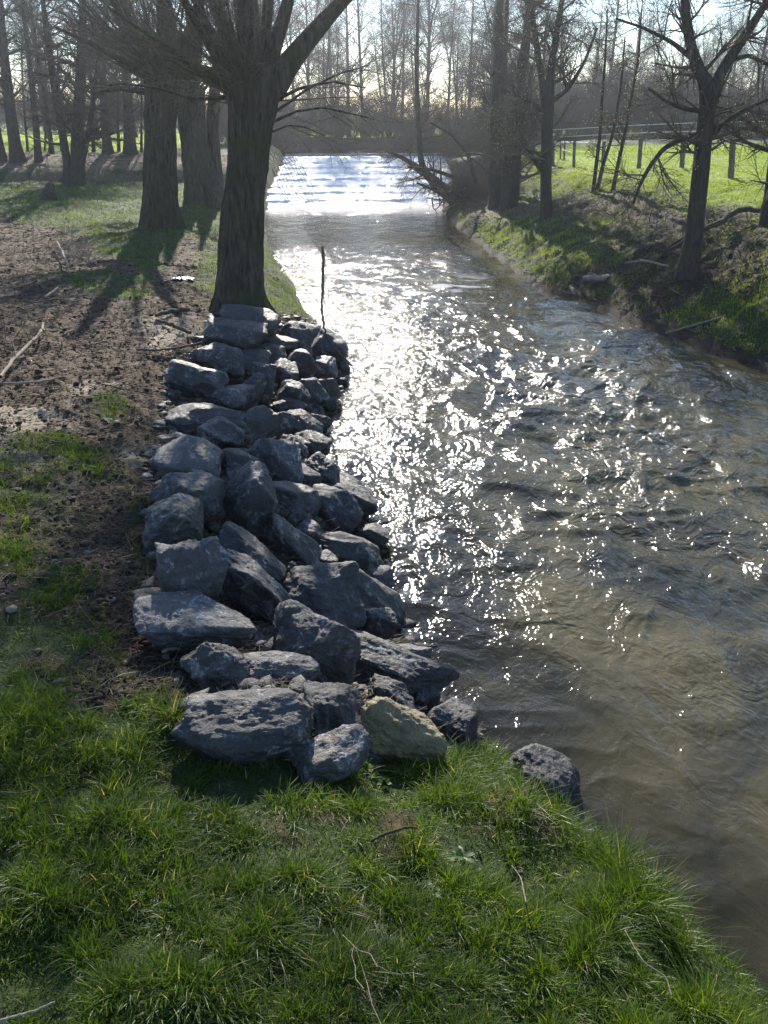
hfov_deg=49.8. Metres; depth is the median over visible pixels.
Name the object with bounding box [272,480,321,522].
boulder
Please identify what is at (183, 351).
brush heap
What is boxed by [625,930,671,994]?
dead branch
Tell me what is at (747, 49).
coppiced tree
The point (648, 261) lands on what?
dead branch
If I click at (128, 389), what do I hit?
dead branch
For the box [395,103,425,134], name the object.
bare shrub
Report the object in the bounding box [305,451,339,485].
boulder
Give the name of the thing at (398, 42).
woodland tree
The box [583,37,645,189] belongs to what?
young tree
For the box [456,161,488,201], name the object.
bare shrub
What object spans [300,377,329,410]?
boulder
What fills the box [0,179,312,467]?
grass
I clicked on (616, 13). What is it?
woodland tree
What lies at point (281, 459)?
boulder
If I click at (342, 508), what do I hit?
boulder
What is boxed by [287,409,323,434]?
boulder
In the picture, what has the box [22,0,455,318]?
willow tree
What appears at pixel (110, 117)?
bare shrub
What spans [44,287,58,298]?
dead branch
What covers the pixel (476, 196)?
brush heap
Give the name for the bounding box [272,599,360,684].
boulder
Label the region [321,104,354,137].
bare shrub
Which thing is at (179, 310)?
dead branch
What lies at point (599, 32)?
woodland tree
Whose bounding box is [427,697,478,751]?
boulder
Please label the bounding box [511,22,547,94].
coppiced tree
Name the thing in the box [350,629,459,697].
boulder
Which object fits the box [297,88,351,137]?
bare shrub
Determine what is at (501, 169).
bare shrub
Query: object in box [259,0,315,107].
woodland tree
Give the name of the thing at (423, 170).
leaning tree
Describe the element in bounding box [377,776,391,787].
broadleaf weed
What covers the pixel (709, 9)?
sky
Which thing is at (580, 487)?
river water
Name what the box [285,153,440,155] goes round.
weir sill
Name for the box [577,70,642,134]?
bare shrub
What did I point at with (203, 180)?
willow tree
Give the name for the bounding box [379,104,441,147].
bare shrub
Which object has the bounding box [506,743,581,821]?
boulder
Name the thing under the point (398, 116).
bare shrub
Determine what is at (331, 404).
boulder
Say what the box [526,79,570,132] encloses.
bare shrub
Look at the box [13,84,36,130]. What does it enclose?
bare shrub
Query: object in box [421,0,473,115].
woodland tree
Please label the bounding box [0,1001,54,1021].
dead branch
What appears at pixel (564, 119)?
bare shrub
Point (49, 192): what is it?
tree stump
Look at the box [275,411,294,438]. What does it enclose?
boulder
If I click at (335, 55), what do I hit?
woodland tree
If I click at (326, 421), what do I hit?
boulder
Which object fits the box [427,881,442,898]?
broadleaf weed
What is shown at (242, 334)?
boulder
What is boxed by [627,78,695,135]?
bare shrub
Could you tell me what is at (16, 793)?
dead branch
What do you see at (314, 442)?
boulder
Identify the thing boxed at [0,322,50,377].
dead branch
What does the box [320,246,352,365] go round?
bent stick
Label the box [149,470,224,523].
boulder
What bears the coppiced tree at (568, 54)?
on the ground at (486, 693)
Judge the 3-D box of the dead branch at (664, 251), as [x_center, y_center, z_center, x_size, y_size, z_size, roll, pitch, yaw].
[6.919,-6.344,19.974,1.598,1.001,0.395,-17,31,-32]
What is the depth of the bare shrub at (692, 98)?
75.13 m
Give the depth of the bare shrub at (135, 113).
108.00 m
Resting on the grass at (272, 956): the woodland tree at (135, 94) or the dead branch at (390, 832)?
the dead branch at (390, 832)
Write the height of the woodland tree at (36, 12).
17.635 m
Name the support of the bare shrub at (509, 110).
on the ground at (486, 693)
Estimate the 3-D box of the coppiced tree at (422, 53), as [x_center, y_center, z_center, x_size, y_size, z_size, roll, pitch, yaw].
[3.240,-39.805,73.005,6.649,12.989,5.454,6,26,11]
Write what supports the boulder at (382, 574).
on the ground at (486, 693)
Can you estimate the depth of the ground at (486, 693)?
9.69 m
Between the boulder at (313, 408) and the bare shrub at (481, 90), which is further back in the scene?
the bare shrub at (481, 90)
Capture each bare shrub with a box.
[0,97,24,130]
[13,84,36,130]
[17,95,42,130]
[18,87,70,132]
[88,85,134,132]
[119,80,143,131]
[205,96,227,143]
[205,104,227,143]
[271,95,309,152]
[277,95,300,123]
[281,82,330,139]
[284,91,327,136]
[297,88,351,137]
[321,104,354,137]
[328,90,380,137]
[341,89,394,137]
[356,85,405,140]
[369,90,415,136]
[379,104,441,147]
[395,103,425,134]
[410,90,452,135]
[428,121,486,167]
[434,99,467,134]
[435,103,489,162]
[438,103,478,143]
[442,160,487,199]
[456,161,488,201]
[457,104,520,161]
[461,105,506,130]
[464,76,511,107]
[480,91,538,137]
[483,149,528,185]
[487,67,562,135]
[523,87,581,136]
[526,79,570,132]
[531,74,598,135]
[554,70,619,135]
[561,76,594,135]
[566,74,617,135]
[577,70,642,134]
[579,83,637,134]
[582,55,670,135]
[603,82,665,135]
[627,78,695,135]
[629,63,728,134]
[633,94,673,134]
[641,56,733,134]
[648,86,696,134]
[694,80,745,133]
[715,71,767,133]
[722,68,767,135]
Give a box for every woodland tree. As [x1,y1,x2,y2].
[0,2,36,107]
[5,0,67,138]
[6,1,55,130]
[51,0,112,139]
[97,3,143,137]
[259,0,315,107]
[274,0,355,136]
[289,0,356,104]
[319,0,371,137]
[327,0,391,137]
[364,0,425,134]
[375,1,421,108]
[400,0,475,133]
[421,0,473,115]
[436,0,469,111]
[439,0,487,110]
[453,0,522,92]
[464,0,522,104]
[491,0,569,92]
[516,0,567,84]
[542,0,599,136]
[574,0,625,86]
[587,0,651,132]
[613,0,659,83]
[629,0,677,84]
[666,0,703,82]
[676,10,725,70]
[700,0,760,87]
[716,0,767,133]
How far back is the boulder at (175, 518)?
6.33 m
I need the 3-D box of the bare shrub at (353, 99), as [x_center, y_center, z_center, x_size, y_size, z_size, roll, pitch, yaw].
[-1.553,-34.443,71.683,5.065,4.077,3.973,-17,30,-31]
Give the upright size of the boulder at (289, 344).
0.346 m
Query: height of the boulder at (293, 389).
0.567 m
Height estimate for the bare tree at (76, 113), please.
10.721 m
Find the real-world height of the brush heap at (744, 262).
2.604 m
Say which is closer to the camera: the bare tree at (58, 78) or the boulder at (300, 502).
the boulder at (300, 502)
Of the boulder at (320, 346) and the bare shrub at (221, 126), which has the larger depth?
the bare shrub at (221, 126)
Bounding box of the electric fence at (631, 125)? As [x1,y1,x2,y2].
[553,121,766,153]
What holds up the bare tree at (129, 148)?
on the ground at (486, 693)
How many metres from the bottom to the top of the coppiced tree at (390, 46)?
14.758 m
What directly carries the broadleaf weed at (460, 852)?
on the ground at (486, 693)
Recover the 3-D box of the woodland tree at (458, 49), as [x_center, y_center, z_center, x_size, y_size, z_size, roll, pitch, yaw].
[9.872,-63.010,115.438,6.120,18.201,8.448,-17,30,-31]
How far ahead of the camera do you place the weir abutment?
44.10 m
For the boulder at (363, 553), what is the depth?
7.93 m
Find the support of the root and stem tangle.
on the ground at (486, 693)
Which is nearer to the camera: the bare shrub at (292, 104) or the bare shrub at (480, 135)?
the bare shrub at (480, 135)
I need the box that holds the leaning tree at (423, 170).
[369,0,478,213]
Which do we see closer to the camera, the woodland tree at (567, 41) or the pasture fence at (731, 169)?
the pasture fence at (731, 169)
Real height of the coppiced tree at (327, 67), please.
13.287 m
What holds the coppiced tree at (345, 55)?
on the ground at (486, 693)
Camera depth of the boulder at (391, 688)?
5.49 m
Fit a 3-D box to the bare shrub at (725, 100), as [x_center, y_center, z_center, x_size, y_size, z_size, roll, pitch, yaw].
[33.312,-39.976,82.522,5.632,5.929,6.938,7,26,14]
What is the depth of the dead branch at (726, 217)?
19.59 m
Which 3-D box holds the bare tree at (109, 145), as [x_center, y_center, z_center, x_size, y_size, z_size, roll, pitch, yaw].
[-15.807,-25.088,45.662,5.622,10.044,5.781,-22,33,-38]
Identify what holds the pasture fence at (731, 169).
on the ground at (486, 693)
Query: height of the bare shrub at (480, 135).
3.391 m
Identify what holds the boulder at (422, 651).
on the ground at (486, 693)
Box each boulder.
[133,589,256,651]
[141,493,203,555]
[148,435,223,477]
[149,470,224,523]
[155,536,227,599]
[164,359,229,397]
[164,402,250,434]
[170,688,314,764]
[180,642,249,692]
[190,342,244,376]
[196,416,245,449]
[203,315,268,348]
[205,384,255,408]
[215,362,240,379]
[217,521,286,584]
[219,304,280,336]
[221,448,260,479]
[222,549,291,624]
[223,460,279,534]
[238,372,266,411]
[241,348,271,364]
[242,405,278,439]
[242,650,319,681]
[243,361,266,376]
[247,438,303,483]
[256,511,321,565]
[257,364,276,407]
[260,343,287,363]
[264,334,298,352]
[272,358,298,385]
[272,398,307,412]
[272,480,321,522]
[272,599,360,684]
[275,379,310,403]
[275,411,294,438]
[278,321,320,347]
[280,434,308,457]
[282,561,366,629]
[284,723,369,785]
[285,561,297,575]
[287,349,317,378]
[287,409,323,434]
[294,430,331,456]
[296,518,320,540]
[298,343,312,354]
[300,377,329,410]
[302,463,321,486]
[303,680,365,729]
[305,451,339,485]
[306,403,324,415]
[309,413,332,429]
[311,327,347,361]
[312,483,363,531]
[314,355,337,378]
[317,531,383,569]
[318,378,340,398]
[319,549,338,562]
[322,396,337,411]
[333,482,377,518]
[336,360,349,372]
[338,377,348,386]
[338,471,360,484]
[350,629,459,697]
[353,523,389,548]
[356,607,400,639]
[358,569,404,623]
[360,696,447,764]
[363,565,394,588]
[368,673,415,708]
[397,643,432,657]
[414,684,440,710]
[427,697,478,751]
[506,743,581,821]
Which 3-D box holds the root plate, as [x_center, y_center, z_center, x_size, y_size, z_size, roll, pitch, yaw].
[3.579,-14.717,38.470,3.502,2.229,3.448,0,26,0]
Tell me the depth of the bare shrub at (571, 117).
88.24 m
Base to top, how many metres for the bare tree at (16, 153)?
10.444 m
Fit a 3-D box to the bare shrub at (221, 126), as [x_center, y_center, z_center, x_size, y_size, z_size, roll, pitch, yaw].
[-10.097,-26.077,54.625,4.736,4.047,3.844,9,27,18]
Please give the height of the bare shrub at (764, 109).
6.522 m
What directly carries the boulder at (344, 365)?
on the ground at (486, 693)
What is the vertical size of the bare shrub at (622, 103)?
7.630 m
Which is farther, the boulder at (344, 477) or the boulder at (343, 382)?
the boulder at (343, 382)
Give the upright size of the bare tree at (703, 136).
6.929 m
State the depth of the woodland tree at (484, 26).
78.41 m
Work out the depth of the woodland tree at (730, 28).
106.05 m
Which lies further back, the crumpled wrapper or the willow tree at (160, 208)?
the willow tree at (160, 208)
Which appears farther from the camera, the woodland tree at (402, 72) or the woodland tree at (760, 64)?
the woodland tree at (402, 72)
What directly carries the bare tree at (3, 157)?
on the ground at (486, 693)
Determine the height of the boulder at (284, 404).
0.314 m
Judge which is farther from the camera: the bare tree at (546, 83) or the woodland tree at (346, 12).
the woodland tree at (346, 12)
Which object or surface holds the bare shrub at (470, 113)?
on the ground at (486, 693)
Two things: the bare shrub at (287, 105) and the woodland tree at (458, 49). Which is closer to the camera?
the bare shrub at (287, 105)
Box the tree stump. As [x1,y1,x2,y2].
[41,181,57,200]
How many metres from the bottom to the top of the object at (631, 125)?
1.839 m
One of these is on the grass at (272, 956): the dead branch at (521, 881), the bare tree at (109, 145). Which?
the dead branch at (521, 881)
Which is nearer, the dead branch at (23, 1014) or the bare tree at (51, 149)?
the dead branch at (23, 1014)
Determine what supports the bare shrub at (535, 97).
on the ground at (486, 693)
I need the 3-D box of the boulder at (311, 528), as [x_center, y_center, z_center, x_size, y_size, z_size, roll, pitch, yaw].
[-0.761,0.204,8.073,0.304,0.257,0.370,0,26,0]
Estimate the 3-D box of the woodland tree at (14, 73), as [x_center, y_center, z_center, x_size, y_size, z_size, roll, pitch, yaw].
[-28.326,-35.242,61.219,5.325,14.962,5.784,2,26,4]
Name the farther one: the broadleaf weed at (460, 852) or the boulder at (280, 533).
the boulder at (280, 533)
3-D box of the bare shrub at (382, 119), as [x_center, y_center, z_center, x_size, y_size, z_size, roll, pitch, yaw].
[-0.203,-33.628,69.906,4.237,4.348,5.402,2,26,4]
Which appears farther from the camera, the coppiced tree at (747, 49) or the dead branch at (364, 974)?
the coppiced tree at (747, 49)
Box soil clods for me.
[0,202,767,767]
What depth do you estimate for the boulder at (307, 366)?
13.30 m
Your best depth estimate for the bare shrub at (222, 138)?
55.85 m
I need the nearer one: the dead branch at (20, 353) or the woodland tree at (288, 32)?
the dead branch at (20, 353)
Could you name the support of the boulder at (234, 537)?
on the ground at (486, 693)
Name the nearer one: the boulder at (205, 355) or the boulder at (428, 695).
the boulder at (428, 695)
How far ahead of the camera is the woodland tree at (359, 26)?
74.19 m
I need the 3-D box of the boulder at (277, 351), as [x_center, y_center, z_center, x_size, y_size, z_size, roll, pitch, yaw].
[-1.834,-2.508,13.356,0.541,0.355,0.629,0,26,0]
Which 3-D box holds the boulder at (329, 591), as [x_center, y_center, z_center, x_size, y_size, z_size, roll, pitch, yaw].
[-0.464,0.670,6.292,0.672,0.532,0.668,0,26,0]
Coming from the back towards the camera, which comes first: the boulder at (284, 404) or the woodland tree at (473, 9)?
the woodland tree at (473, 9)
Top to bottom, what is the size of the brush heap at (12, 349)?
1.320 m
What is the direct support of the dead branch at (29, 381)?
on the ground at (486, 693)
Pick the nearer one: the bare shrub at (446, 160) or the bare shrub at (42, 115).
the bare shrub at (446, 160)
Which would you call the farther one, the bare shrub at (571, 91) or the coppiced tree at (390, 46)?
the bare shrub at (571, 91)
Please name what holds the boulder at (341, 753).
on the ground at (486, 693)
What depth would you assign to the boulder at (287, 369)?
12.75 m
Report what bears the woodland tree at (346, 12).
on the ground at (486, 693)
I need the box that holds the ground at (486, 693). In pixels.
[0,117,767,1023]
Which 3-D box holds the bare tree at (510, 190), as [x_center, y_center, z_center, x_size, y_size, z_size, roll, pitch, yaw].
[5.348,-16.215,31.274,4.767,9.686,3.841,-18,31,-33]
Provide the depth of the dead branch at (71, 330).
12.29 m
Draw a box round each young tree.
[577,0,633,192]
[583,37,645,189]
[594,9,657,190]
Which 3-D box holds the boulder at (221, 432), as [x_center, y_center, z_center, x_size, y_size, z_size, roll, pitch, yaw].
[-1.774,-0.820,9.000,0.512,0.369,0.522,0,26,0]
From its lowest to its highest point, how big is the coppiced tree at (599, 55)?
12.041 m
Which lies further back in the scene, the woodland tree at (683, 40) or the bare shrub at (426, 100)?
the woodland tree at (683, 40)
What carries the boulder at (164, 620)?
on the ground at (486, 693)
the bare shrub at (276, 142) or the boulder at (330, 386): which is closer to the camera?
the boulder at (330, 386)
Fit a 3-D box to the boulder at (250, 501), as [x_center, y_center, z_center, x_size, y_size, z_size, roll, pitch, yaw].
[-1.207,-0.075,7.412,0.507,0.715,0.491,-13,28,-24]
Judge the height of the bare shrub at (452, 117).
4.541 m
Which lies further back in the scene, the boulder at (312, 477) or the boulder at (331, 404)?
the boulder at (331, 404)
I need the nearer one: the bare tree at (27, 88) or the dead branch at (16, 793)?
the dead branch at (16, 793)
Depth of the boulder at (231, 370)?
11.72 m
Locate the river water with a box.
[264,147,767,930]
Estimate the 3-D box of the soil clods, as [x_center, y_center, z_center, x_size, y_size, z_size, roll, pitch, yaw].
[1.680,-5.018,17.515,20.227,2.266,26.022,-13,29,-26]
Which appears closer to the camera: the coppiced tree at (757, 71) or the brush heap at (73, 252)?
the brush heap at (73, 252)
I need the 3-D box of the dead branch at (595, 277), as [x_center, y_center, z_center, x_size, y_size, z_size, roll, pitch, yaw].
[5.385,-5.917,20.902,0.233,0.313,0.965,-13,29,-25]
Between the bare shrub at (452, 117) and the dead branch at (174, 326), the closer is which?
the dead branch at (174, 326)
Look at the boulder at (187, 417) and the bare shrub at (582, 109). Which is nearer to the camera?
the boulder at (187, 417)
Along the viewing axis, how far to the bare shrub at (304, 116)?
68.86 m
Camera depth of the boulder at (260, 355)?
12.67 m
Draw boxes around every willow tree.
[5,0,273,229]
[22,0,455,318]
[65,0,299,208]
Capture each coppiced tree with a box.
[230,0,293,103]
[275,0,356,136]
[309,1,369,136]
[355,0,427,136]
[389,0,458,133]
[436,0,496,125]
[464,0,522,109]
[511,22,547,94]
[541,4,592,135]
[577,8,620,134]
[606,17,658,85]
[642,40,673,133]
[688,0,760,99]
[730,12,767,93]
[749,48,767,93]
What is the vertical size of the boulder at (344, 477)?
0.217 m
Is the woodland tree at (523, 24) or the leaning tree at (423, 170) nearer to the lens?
the leaning tree at (423, 170)
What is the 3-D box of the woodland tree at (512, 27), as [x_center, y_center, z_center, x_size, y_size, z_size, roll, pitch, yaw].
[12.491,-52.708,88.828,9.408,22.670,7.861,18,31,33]
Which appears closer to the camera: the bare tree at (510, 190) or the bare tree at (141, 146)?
the bare tree at (510, 190)
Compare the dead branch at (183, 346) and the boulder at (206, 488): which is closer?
the boulder at (206, 488)
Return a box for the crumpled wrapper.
[171,276,194,280]
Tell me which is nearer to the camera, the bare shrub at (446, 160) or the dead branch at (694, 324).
the dead branch at (694, 324)
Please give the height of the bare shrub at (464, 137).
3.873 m
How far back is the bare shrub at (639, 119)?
79.08 m
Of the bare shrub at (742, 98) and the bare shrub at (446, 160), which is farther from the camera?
the bare shrub at (742, 98)
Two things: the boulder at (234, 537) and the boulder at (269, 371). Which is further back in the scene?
the boulder at (269, 371)
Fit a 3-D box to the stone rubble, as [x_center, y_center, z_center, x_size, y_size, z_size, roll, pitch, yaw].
[-1.431,-1.317,11.036,2.856,1.602,14.562,-3,26,-7]
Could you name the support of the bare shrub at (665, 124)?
on the ground at (486, 693)
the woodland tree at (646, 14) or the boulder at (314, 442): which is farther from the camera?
the woodland tree at (646, 14)
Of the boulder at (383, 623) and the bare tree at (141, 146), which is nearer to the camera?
the boulder at (383, 623)
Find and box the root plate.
[424,171,488,213]
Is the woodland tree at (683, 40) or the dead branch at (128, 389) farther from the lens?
the woodland tree at (683, 40)
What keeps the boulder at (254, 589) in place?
on the ground at (486, 693)
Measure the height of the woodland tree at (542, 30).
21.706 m
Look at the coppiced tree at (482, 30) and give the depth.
71.02 m
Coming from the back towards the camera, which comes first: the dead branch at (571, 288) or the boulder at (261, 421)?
the dead branch at (571, 288)
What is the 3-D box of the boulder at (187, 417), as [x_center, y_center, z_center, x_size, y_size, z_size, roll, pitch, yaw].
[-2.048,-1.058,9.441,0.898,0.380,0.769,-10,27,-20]
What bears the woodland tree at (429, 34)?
on the ground at (486, 693)
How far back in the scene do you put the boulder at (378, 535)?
8.74 m
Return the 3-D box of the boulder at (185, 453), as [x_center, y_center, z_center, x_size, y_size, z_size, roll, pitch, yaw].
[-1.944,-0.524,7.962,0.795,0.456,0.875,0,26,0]
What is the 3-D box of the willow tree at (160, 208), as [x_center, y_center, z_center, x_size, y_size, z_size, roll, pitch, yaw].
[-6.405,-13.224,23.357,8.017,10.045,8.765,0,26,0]
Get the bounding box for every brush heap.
[0,289,104,365]
[23,223,121,264]
[123,329,280,399]
[438,162,531,216]
[672,226,767,317]
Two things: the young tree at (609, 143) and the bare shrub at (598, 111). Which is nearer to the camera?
the young tree at (609, 143)
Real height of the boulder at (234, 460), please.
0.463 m
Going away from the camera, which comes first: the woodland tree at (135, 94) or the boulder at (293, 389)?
the boulder at (293, 389)
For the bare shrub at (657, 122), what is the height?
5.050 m
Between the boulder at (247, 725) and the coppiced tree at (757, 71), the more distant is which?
the coppiced tree at (757, 71)
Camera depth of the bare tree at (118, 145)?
49.90 m
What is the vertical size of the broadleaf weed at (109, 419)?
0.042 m
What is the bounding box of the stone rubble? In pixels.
[126,313,484,766]
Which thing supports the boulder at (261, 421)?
on the ground at (486, 693)
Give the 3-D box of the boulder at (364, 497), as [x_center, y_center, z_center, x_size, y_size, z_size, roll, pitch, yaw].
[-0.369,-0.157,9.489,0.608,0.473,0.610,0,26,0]
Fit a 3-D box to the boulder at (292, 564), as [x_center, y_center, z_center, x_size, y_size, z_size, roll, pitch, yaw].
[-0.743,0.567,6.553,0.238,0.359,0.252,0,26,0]
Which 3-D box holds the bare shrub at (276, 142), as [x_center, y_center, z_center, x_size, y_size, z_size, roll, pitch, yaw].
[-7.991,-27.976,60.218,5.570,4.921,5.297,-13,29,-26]
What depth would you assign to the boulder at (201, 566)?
5.38 m
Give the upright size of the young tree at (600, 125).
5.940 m
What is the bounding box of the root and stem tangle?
[470,177,767,361]
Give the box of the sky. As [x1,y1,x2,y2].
[0,0,767,116]
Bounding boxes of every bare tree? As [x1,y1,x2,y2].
[0,0,50,162]
[0,0,89,162]
[0,0,143,185]
[0,3,34,161]
[0,39,43,151]
[5,0,99,153]
[14,30,58,151]
[29,25,71,150]
[60,0,139,153]
[62,51,106,151]
[73,0,154,154]
[97,55,143,151]
[118,76,144,142]
[131,74,143,152]
[451,0,577,211]
[451,0,636,222]
[455,0,538,209]
[464,0,545,167]
[543,0,767,280]
[682,1,767,226]
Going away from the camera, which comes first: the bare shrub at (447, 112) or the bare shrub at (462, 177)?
the bare shrub at (462, 177)
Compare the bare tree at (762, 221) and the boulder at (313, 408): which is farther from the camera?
the bare tree at (762, 221)
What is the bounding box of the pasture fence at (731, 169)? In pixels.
[552,138,741,178]
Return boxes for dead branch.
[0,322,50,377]
[0,376,60,383]
[0,790,34,794]
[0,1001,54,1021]
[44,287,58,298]
[55,238,69,267]
[63,327,78,334]
[102,383,152,393]
[136,341,205,350]
[155,307,189,316]
[155,318,191,333]
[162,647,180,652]
[343,935,424,1023]
[370,826,416,841]
[511,865,525,902]
[569,285,575,294]
[583,273,610,281]
[625,259,668,266]
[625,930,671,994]
[645,236,683,272]
[665,316,722,333]
[666,206,760,251]
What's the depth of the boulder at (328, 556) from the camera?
7.64 m
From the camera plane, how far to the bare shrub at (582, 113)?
86.03 m
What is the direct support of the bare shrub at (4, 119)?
on the ground at (486, 693)
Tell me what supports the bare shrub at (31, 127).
on the ground at (486, 693)
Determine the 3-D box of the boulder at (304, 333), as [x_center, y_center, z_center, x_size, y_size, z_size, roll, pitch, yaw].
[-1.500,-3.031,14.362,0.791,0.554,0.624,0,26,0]
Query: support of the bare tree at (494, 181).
on the ground at (486, 693)
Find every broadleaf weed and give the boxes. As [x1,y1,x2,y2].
[103,418,118,422]
[360,761,372,774]
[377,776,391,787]
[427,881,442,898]
[450,845,476,864]
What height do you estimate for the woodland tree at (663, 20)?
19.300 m
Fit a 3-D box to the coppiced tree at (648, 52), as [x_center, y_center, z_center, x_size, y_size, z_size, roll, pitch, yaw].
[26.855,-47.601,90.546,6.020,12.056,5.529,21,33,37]
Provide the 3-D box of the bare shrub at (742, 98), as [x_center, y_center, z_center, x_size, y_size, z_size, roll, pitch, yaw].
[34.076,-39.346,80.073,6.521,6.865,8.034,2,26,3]
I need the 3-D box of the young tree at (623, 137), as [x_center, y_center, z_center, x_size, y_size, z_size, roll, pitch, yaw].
[7.758,-13.192,26.824,1.644,5.311,1.637,0,26,0]
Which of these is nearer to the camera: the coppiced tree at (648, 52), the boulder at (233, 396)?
the boulder at (233, 396)
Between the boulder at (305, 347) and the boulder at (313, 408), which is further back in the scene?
the boulder at (305, 347)
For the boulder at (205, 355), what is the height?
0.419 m
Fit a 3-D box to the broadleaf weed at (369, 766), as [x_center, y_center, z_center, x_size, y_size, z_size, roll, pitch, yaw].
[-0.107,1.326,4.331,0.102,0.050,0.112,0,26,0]
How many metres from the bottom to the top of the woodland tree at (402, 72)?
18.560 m
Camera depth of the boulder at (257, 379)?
11.18 m
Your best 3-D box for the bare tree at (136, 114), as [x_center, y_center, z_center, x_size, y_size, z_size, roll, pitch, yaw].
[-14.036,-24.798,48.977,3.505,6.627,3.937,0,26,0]
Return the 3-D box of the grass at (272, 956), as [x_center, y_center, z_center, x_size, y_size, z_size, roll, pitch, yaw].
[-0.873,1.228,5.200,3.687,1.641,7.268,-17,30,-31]
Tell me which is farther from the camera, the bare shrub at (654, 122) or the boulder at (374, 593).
the bare shrub at (654, 122)
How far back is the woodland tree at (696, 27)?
115.25 m
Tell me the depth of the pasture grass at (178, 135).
55.12 m
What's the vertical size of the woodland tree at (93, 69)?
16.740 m
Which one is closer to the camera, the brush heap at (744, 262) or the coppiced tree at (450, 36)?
the brush heap at (744, 262)
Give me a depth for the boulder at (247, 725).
4.10 m
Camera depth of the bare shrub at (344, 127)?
70.35 m
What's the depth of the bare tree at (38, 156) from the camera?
43.40 m
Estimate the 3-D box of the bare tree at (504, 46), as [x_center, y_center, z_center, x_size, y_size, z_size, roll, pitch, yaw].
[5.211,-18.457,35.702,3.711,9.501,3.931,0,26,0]
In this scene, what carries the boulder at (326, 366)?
on the ground at (486, 693)
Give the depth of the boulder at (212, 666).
4.69 m
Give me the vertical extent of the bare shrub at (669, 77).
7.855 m
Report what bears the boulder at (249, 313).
on the ground at (486, 693)
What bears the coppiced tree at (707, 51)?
on the ground at (486, 693)
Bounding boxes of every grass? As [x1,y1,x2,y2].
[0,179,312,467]
[0,456,767,1023]
[2,131,767,156]
[446,148,767,352]
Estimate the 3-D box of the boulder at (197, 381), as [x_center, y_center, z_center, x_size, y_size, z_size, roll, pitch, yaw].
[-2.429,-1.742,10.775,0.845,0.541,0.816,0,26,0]
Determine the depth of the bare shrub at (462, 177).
37.97 m
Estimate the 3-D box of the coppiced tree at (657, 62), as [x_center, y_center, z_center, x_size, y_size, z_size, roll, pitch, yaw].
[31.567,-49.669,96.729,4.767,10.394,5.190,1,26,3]
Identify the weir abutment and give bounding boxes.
[449,155,482,178]
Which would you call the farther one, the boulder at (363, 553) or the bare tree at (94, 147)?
the bare tree at (94, 147)
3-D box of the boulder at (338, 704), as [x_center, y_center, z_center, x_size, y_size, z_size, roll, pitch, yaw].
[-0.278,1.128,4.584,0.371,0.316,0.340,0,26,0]
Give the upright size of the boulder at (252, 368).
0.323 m
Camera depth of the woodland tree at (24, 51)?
110.42 m
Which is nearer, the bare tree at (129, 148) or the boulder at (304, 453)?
the boulder at (304, 453)
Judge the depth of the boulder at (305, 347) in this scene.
14.15 m
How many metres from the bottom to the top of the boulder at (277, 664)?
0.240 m
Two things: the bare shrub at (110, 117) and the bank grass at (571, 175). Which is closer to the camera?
the bank grass at (571, 175)
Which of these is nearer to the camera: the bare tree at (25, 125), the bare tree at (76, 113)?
the bare tree at (76, 113)
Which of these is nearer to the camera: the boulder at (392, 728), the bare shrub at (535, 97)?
the boulder at (392, 728)

